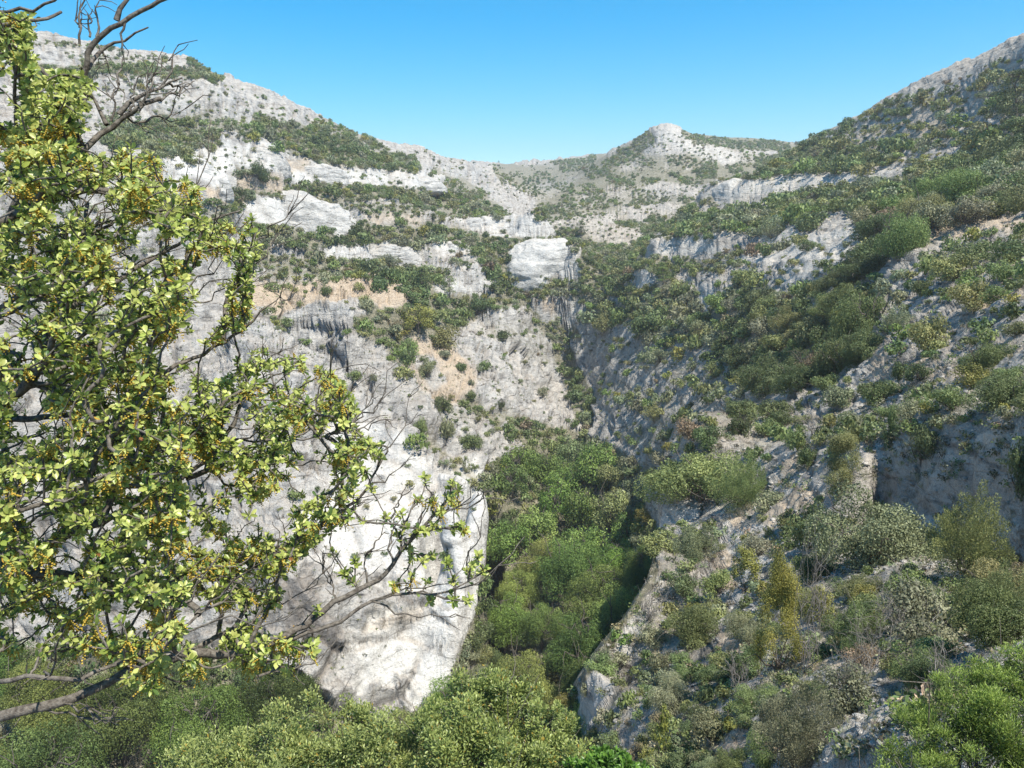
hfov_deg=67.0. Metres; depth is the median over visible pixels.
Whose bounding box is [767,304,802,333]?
shrub
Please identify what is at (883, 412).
shrub
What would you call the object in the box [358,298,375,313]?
bush
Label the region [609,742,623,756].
shrub
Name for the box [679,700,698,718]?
shrub
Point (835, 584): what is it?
shrub
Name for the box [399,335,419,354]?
shrub
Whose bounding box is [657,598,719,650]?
bush
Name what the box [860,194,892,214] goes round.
shrub
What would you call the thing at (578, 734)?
shrub
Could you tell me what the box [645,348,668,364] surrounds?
shrub
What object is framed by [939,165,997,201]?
shrub
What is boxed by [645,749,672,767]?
shrub
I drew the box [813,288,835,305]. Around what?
shrub
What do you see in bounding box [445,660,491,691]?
shrub
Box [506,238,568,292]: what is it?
rock outcrop
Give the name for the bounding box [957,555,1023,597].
shrub
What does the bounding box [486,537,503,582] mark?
valley tree
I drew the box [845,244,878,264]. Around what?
shrub
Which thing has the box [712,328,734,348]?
shrub
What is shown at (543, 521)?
valley tree
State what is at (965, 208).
shrub
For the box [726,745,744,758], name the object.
shrub
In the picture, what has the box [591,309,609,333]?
shrub
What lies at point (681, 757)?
shrub
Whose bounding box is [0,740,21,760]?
shrub
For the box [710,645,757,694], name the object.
dead shrub
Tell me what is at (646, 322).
shrub
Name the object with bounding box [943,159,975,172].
shrub
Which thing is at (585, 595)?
valley tree
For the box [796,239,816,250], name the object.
bush
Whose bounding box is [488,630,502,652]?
shrub
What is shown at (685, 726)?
shrub
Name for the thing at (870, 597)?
shrub
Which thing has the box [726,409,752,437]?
shrub
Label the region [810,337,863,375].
shrub
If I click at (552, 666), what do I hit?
shrub
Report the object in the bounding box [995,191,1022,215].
shrub
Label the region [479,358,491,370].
bush
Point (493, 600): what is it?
shrub
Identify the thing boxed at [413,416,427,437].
bush
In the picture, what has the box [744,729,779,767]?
shrub
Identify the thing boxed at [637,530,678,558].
shrub
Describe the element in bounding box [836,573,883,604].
shrub
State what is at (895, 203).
shrub
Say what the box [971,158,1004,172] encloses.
shrub
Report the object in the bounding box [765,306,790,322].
shrub
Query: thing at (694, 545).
bush
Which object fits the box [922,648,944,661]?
shrub
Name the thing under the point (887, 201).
shrub
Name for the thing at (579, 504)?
valley tree
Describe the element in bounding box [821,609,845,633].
shrub
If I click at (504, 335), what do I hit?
bush
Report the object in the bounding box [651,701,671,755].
box shrub
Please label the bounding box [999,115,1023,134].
shrub
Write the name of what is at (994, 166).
shrub
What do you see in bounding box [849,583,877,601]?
shrub
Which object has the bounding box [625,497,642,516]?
shrub
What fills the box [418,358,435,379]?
bush
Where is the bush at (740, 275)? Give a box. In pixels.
[728,267,759,284]
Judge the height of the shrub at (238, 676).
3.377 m
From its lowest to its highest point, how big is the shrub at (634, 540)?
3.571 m
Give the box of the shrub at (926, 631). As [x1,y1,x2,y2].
[902,623,950,641]
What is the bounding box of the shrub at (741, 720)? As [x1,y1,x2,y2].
[729,712,754,730]
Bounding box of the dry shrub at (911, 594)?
[846,552,956,637]
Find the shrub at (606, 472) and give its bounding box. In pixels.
[595,464,623,485]
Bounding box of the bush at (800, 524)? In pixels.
[784,498,834,550]
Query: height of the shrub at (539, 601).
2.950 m
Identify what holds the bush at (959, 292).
on the terrain at (410, 662)
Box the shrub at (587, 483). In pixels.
[579,466,592,484]
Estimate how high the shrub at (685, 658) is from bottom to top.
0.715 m
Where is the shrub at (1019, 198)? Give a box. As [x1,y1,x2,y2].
[996,170,1023,210]
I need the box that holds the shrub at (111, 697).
[100,682,125,706]
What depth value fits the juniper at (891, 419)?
35.54 m
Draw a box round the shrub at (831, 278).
[809,266,852,292]
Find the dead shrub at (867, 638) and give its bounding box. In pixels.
[823,582,919,675]
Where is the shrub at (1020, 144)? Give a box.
[1010,141,1023,149]
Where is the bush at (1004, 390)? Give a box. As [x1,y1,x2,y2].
[953,372,1023,413]
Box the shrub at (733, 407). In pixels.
[724,398,760,423]
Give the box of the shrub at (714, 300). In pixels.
[703,290,731,313]
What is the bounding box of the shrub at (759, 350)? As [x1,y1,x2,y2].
[749,342,778,363]
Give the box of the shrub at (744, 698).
[729,682,778,718]
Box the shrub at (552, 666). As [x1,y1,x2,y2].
[535,657,555,674]
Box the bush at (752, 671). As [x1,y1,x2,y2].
[718,650,761,684]
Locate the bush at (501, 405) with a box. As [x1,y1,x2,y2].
[497,399,504,407]
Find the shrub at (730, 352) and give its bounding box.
[721,342,748,362]
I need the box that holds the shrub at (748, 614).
[726,607,754,624]
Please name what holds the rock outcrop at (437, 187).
on the terrain at (410, 662)
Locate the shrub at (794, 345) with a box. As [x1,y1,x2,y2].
[786,331,813,353]
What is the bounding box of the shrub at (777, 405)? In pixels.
[756,399,794,419]
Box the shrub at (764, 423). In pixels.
[750,417,779,436]
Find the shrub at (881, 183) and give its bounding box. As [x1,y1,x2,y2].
[865,181,896,193]
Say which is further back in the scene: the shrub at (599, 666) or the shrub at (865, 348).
the shrub at (865, 348)
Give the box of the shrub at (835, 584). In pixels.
[824,576,845,591]
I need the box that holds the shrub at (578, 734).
[552,701,587,745]
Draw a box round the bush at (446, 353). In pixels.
[437,349,451,357]
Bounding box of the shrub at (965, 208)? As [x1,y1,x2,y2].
[934,194,999,226]
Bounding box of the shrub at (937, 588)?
[906,583,951,600]
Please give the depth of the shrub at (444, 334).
164.58 m
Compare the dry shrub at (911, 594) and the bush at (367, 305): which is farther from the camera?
the bush at (367, 305)
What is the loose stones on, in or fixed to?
on the terrain at (410, 662)
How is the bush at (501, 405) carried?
on the terrain at (410, 662)
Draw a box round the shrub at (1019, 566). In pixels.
[1006,561,1023,578]
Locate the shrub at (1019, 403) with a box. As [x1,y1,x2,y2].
[1010,392,1023,416]
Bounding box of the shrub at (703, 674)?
[693,663,717,685]
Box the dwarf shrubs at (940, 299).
[0,151,1023,760]
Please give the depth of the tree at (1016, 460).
25.58 m
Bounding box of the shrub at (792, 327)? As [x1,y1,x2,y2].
[786,319,809,337]
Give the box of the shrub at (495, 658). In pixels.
[481,646,504,671]
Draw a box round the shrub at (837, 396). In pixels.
[820,383,854,408]
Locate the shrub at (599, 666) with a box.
[582,651,618,678]
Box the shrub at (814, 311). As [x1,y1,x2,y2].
[806,304,832,320]
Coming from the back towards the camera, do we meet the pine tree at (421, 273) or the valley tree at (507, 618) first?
the pine tree at (421, 273)
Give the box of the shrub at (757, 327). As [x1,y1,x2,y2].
[747,315,770,338]
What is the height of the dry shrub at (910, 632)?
1.250 m
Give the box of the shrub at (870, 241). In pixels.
[851,236,880,257]
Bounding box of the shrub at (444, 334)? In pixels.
[432,324,460,349]
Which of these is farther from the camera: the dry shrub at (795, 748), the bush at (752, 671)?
the bush at (752, 671)
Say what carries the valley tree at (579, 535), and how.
on the terrain at (410, 662)
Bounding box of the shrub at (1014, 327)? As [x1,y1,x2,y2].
[997,321,1023,336]
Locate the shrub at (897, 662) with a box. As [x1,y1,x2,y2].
[885,644,955,690]
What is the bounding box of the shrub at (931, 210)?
[908,200,954,229]
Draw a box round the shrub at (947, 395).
[926,385,975,409]
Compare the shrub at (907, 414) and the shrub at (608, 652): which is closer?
the shrub at (608, 652)
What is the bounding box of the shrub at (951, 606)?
[927,602,958,623]
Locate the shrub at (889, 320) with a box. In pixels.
[881,303,914,330]
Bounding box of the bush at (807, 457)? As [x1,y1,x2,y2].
[796,443,819,467]
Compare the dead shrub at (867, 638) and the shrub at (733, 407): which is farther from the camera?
the shrub at (733, 407)
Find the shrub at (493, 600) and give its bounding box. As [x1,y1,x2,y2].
[487,591,499,610]
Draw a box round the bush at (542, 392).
[536,386,548,397]
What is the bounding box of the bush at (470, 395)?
[465,390,476,400]
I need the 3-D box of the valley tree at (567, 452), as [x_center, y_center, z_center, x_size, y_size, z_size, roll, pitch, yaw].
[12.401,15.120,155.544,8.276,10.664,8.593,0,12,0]
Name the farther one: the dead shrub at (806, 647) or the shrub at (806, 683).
the dead shrub at (806, 647)
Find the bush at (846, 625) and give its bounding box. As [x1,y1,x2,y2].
[833,597,889,645]
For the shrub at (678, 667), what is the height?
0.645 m
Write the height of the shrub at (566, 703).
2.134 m
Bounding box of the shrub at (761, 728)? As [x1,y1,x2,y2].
[751,718,775,741]
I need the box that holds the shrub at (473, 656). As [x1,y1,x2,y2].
[465,647,480,663]
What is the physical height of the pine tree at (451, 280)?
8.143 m
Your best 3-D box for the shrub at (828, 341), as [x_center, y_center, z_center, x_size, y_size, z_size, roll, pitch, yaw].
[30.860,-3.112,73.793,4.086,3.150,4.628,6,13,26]
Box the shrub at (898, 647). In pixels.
[889,638,917,657]
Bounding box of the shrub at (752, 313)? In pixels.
[735,303,771,331]
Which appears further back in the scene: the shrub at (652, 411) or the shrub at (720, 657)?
the shrub at (652, 411)
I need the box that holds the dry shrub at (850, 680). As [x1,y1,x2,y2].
[818,638,873,717]
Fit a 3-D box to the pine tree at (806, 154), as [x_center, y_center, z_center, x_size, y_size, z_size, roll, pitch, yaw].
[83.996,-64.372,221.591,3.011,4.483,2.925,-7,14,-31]
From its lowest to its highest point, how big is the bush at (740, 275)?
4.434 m
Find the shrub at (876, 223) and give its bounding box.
[849,208,896,240]
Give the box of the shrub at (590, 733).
[581,725,596,745]
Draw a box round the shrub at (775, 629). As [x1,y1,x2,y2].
[756,624,782,642]
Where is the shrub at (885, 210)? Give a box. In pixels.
[873,206,894,217]
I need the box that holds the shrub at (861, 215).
[846,206,875,226]
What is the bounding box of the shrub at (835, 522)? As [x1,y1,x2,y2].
[814,513,847,534]
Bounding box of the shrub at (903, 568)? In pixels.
[889,563,925,579]
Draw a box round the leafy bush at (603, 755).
[560,743,653,767]
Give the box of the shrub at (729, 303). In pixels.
[719,293,740,309]
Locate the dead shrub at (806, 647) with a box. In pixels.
[789,509,849,673]
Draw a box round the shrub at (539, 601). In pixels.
[530,592,551,607]
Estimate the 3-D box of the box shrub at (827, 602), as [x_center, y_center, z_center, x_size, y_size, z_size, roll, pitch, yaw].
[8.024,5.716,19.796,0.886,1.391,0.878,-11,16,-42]
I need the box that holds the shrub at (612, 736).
[601,729,619,746]
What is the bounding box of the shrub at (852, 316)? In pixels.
[825,287,897,340]
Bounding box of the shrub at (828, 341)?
[814,336,846,353]
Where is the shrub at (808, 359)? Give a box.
[792,344,835,380]
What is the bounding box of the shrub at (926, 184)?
[914,171,951,200]
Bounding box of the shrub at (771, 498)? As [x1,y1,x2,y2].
[751,488,785,514]
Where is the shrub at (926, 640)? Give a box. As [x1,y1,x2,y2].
[912,635,964,659]
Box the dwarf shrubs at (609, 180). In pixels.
[484,126,793,220]
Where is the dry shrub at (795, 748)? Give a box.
[751,670,846,767]
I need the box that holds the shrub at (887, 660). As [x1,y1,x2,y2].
[878,653,908,675]
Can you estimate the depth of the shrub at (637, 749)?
17.43 m
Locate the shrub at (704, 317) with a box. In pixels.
[685,310,710,327]
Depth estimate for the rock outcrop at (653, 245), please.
195.37 m
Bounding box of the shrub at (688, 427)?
[674,415,702,440]
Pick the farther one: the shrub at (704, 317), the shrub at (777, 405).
the shrub at (704, 317)
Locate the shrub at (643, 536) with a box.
[638,530,653,543]
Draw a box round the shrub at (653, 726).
[645,719,668,740]
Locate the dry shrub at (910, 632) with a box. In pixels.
[856,586,961,657]
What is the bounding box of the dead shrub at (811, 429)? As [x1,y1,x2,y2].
[782,398,822,434]
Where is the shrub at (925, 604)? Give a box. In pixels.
[915,596,945,620]
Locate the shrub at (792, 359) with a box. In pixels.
[783,347,811,365]
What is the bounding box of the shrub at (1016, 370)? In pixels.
[992,364,1023,380]
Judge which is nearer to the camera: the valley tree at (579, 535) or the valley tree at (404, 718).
the valley tree at (404, 718)
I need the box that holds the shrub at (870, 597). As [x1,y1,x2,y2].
[847,591,885,606]
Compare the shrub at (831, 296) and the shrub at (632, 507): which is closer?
the shrub at (831, 296)
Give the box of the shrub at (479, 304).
[468,295,494,314]
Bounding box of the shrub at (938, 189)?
[920,178,954,199]
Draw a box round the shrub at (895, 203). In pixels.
[892,191,915,207]
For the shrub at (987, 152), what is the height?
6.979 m
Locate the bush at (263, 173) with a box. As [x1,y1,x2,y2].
[249,159,272,182]
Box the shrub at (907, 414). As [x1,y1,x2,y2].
[894,399,919,422]
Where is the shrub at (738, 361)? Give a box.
[728,353,752,367]
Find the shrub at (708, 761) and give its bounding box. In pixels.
[695,756,716,767]
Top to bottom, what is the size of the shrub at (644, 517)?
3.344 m
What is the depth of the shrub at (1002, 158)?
107.10 m
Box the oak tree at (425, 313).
[399,303,435,333]
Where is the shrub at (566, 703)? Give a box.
[548,673,579,725]
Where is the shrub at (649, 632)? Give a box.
[638,623,671,649]
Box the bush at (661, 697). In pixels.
[647,669,693,717]
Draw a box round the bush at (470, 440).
[458,428,486,449]
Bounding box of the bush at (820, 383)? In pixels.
[809,372,839,390]
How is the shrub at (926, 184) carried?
on the terrain at (410, 662)
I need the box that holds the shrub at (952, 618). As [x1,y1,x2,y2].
[947,604,977,633]
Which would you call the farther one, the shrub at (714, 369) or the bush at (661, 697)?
the shrub at (714, 369)
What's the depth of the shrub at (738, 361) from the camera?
108.89 m
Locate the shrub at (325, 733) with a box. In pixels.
[317,730,330,758]
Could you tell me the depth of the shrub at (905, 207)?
88.88 m
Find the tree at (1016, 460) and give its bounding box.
[1005,437,1023,501]
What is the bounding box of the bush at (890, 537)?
[802,479,946,573]
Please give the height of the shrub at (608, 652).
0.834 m
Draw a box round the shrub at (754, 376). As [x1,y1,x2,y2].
[735,352,787,399]
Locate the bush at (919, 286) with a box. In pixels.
[911,277,933,294]
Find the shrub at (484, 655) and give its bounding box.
[473,643,495,665]
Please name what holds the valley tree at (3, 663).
on the terrain at (410, 662)
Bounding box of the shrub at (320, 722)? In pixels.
[310,708,335,731]
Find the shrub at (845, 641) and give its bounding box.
[839,635,868,655]
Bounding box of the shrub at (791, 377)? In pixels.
[769,361,829,395]
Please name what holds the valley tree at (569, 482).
on the terrain at (410, 662)
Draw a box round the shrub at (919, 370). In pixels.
[901,363,934,381]
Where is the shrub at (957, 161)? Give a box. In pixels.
[943,154,979,169]
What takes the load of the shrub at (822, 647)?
on the terrain at (410, 662)
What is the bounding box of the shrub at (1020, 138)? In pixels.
[1001,129,1023,150]
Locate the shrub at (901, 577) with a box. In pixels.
[881,568,931,595]
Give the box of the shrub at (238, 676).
[230,665,257,689]
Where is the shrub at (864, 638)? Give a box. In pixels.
[854,633,876,642]
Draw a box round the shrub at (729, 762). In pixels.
[710,747,747,767]
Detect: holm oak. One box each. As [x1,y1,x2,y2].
[0,0,536,740]
[153,673,485,767]
[399,653,596,767]
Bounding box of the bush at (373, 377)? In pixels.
[369,374,377,381]
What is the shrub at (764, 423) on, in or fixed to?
on the terrain at (410, 662)
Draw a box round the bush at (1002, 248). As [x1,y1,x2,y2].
[984,234,1023,260]
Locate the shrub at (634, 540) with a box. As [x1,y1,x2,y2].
[628,531,644,553]
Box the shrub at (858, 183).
[851,171,882,187]
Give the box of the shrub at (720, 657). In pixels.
[705,650,731,667]
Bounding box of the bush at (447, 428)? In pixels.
[438,415,455,440]
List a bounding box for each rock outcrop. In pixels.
[184,154,233,203]
[254,146,291,178]
[280,190,352,238]
[304,163,351,187]
[370,244,421,264]
[416,174,447,196]
[438,241,458,249]
[466,215,505,230]
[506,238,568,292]
[645,235,669,257]
[657,498,703,540]
[712,178,741,200]
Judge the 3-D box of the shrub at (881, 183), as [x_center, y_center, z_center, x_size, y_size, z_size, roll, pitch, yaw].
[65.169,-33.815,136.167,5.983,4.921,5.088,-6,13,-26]
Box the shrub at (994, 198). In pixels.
[978,191,1012,203]
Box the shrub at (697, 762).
[690,753,708,767]
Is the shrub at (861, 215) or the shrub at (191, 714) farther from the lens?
the shrub at (861, 215)
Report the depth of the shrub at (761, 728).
13.01 m
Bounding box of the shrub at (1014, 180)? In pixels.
[1000,170,1023,192]
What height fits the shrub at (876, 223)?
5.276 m
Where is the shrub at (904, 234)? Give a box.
[873,199,932,258]
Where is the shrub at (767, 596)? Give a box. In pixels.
[761,588,780,606]
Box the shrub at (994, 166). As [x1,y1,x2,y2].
[966,157,1006,173]
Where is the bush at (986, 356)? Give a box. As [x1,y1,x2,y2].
[953,339,1021,373]
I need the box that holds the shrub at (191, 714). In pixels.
[175,709,201,724]
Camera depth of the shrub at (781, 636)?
20.43 m
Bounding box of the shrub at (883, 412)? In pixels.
[873,403,899,417]
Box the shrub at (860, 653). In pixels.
[840,642,883,666]
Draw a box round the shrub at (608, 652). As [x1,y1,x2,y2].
[591,647,615,667]
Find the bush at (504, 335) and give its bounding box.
[496,329,509,340]
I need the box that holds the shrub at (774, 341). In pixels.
[759,332,787,351]
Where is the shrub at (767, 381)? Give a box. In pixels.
[758,373,781,392]
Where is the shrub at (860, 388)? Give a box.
[856,379,886,406]
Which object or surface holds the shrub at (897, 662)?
on the terrain at (410, 662)
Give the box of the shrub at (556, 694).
[542,683,567,714]
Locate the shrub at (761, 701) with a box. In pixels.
[754,693,790,719]
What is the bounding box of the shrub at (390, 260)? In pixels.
[375,253,400,268]
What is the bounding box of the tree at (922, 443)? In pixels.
[907,421,937,471]
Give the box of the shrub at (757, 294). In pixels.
[745,285,774,310]
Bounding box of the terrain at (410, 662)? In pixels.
[0,30,1023,767]
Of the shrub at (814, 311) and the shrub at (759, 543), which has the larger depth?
the shrub at (814, 311)
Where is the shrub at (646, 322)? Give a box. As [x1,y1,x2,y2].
[627,308,668,334]
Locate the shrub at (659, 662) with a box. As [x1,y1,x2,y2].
[647,651,671,673]
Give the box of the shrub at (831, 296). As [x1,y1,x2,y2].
[806,281,863,324]
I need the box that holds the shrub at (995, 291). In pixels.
[978,284,1012,304]
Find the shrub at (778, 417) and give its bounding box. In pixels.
[769,409,796,425]
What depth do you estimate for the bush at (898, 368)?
47.83 m
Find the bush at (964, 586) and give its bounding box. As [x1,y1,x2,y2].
[952,576,1018,610]
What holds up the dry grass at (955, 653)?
on the terrain at (410, 662)
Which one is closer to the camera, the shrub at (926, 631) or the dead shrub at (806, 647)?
the shrub at (926, 631)
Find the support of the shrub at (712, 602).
on the terrain at (410, 662)
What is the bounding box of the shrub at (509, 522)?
[499,515,518,527]
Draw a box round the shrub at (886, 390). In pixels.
[860,380,901,407]
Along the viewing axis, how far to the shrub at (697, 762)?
14.88 m
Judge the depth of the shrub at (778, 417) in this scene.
62.22 m
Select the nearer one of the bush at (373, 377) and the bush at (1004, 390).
the bush at (1004, 390)
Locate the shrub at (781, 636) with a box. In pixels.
[776,629,792,644]
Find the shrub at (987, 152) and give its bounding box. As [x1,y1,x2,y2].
[972,132,1014,164]
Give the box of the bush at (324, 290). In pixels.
[319,284,330,294]
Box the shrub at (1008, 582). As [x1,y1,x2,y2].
[962,557,1023,636]
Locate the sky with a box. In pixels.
[0,0,1023,163]
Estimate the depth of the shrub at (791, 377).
68.05 m
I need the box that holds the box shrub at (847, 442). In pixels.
[822,431,862,500]
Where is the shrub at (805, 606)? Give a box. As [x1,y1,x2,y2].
[794,585,837,622]
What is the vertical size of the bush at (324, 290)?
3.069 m
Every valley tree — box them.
[0,631,46,702]
[0,644,102,743]
[0,715,112,767]
[0,730,9,765]
[72,659,177,767]
[142,681,260,767]
[231,657,320,735]
[375,702,435,766]
[414,672,485,756]
[486,514,532,566]
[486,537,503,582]
[487,582,529,649]
[487,631,555,712]
[494,568,544,608]
[497,464,531,501]
[499,441,540,485]
[512,501,561,544]
[514,532,555,584]
[516,592,568,652]
[528,451,564,487]
[530,526,610,603]
[537,477,572,527]
[539,465,585,508]
[539,595,610,673]
[553,439,590,471]
[557,635,594,699]
[560,453,583,484]
[560,523,614,565]
[561,553,636,625]
[564,487,599,528]
[573,437,617,493]
[585,581,642,630]
[588,477,633,534]
[599,538,636,583]
[610,505,640,546]
[622,544,652,588]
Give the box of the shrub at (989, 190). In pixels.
[970,178,1008,200]
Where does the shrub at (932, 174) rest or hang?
on the terrain at (410, 662)
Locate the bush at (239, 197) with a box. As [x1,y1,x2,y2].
[232,185,250,205]
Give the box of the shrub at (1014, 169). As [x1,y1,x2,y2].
[998,163,1023,183]
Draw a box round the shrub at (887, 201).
[876,194,900,210]
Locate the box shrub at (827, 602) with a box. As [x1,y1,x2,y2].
[804,584,836,622]
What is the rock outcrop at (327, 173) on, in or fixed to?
on the terrain at (410, 662)
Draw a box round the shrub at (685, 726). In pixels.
[677,719,692,733]
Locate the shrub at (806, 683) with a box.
[796,679,828,702]
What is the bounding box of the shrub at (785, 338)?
[780,329,799,344]
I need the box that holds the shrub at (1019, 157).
[1004,147,1023,167]
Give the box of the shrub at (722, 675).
[709,667,731,683]
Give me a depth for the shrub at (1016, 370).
32.22 m
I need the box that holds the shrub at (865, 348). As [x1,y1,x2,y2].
[838,327,885,360]
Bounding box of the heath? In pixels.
[585,276,1023,767]
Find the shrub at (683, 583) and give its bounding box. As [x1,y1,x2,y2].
[667,568,698,602]
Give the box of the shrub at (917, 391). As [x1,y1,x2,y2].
[903,384,933,402]
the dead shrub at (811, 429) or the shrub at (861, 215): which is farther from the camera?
the shrub at (861, 215)
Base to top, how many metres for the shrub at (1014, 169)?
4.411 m
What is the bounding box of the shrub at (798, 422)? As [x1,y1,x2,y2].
[791,413,811,426]
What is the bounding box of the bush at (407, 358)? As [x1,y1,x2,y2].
[397,347,415,365]
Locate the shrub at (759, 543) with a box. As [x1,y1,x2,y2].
[737,534,773,556]
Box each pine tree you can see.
[408,268,433,290]
[440,270,456,297]
[572,221,587,237]
[653,262,671,284]
[800,151,807,160]
[979,64,1023,119]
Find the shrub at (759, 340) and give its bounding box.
[758,331,776,351]
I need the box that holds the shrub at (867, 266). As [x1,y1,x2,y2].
[839,252,889,280]
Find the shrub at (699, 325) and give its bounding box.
[687,318,710,336]
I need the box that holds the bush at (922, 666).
[898,654,965,693]
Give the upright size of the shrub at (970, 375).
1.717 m
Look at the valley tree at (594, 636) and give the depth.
96.47 m
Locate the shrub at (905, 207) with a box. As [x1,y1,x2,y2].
[894,186,949,225]
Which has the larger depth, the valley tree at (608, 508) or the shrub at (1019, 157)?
the valley tree at (608, 508)
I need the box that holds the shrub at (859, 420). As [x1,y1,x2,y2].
[840,410,862,424]
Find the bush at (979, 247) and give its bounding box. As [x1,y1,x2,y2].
[950,239,995,261]
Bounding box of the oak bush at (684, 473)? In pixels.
[632,444,755,505]
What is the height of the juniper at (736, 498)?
4.723 m
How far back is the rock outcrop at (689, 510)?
54.01 m
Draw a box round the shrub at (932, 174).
[923,165,963,181]
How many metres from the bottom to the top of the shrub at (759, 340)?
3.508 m
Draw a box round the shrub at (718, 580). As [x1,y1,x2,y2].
[697,568,734,600]
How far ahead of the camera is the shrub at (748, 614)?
26.20 m
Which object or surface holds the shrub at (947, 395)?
on the terrain at (410, 662)
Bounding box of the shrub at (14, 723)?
[3,707,33,729]
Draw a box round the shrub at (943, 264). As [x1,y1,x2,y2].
[927,252,985,280]
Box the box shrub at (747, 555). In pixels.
[729,544,762,592]
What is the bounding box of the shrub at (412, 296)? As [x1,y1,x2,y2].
[401,289,421,303]
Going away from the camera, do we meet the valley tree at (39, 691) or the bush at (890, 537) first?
the bush at (890, 537)
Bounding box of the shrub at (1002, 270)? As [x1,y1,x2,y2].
[984,259,1019,281]
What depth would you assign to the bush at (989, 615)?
10.53 m
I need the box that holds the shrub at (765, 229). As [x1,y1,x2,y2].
[755,215,785,239]
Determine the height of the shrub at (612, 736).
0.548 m
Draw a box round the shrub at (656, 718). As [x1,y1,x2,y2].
[648,711,666,724]
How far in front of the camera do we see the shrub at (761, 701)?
13.97 m
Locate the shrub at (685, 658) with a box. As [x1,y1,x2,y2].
[668,651,693,671]
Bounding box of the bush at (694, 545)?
[671,523,720,561]
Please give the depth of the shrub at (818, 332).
83.46 m
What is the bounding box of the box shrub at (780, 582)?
[743,545,805,669]
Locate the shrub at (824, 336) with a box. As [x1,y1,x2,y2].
[814,327,840,345]
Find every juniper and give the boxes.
[462,456,470,472]
[710,448,767,515]
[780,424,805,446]
[842,627,1023,767]
[882,407,899,450]
[925,477,1021,581]
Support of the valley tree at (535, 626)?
on the terrain at (410, 662)
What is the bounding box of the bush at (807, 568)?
[792,544,839,585]
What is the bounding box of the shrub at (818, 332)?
[808,322,831,343]
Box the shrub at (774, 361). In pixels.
[753,355,791,371]
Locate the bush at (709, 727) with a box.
[688,704,730,748]
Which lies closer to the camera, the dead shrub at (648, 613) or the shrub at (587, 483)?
the dead shrub at (648, 613)
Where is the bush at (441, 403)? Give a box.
[432,394,454,414]
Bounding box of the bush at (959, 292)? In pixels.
[946,279,991,311]
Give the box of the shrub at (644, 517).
[634,505,651,523]
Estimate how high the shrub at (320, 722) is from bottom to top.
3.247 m
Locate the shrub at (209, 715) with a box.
[199,706,228,723]
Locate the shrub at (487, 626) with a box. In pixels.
[476,619,495,639]
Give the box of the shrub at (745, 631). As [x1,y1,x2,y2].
[723,609,762,645]
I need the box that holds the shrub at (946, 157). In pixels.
[938,151,968,165]
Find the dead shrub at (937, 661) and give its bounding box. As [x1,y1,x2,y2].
[912,629,966,691]
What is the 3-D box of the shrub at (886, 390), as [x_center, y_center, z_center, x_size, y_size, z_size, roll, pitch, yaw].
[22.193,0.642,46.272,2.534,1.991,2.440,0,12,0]
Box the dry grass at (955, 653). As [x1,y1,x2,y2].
[580,321,1023,764]
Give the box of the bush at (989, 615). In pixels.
[947,574,1023,652]
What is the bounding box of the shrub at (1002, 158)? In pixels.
[995,146,1022,165]
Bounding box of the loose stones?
[578,301,1023,767]
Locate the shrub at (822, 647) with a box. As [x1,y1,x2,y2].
[803,640,833,662]
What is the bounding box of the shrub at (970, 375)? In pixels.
[950,362,991,390]
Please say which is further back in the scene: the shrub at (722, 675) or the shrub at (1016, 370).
the shrub at (1016, 370)
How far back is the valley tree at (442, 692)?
86.72 m
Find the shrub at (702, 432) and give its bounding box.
[692,424,723,450]
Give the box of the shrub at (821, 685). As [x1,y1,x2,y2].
[799,681,836,702]
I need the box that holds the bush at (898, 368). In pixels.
[889,361,906,380]
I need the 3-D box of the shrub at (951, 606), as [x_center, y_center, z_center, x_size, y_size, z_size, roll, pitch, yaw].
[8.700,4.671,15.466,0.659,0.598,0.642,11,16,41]
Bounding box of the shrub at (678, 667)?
[673,663,693,679]
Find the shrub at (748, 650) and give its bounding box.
[744,645,767,660]
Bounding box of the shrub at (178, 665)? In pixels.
[171,643,215,688]
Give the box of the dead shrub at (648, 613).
[636,577,671,622]
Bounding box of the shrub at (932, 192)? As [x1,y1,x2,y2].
[921,191,944,199]
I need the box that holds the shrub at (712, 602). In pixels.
[703,597,722,613]
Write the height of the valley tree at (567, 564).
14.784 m
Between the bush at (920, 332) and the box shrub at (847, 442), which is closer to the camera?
the box shrub at (847, 442)
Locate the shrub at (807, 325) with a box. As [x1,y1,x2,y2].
[793,315,833,345]
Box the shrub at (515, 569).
[508,564,526,581]
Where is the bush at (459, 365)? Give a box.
[455,361,467,370]
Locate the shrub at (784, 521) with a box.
[775,509,800,529]
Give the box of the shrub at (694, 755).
[688,750,704,766]
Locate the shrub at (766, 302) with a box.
[755,292,777,309]
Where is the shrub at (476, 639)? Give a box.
[467,627,488,651]
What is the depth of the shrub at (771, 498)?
42.60 m
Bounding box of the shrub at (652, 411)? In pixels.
[640,401,659,421]
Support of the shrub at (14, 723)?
on the terrain at (410, 662)
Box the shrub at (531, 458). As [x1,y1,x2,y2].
[521,449,542,468]
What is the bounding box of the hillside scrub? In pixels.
[0,39,1023,767]
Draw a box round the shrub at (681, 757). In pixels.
[666,746,699,767]
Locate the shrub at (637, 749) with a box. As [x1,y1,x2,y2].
[626,741,644,760]
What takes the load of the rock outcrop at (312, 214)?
on the terrain at (410, 662)
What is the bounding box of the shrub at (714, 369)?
[700,361,725,379]
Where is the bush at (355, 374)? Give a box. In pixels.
[345,370,362,379]
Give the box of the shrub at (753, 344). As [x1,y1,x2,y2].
[741,336,769,367]
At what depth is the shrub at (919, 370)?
43.79 m
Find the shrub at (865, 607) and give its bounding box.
[860,601,872,611]
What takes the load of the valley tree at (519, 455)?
on the terrain at (410, 662)
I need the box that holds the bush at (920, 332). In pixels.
[907,312,955,357]

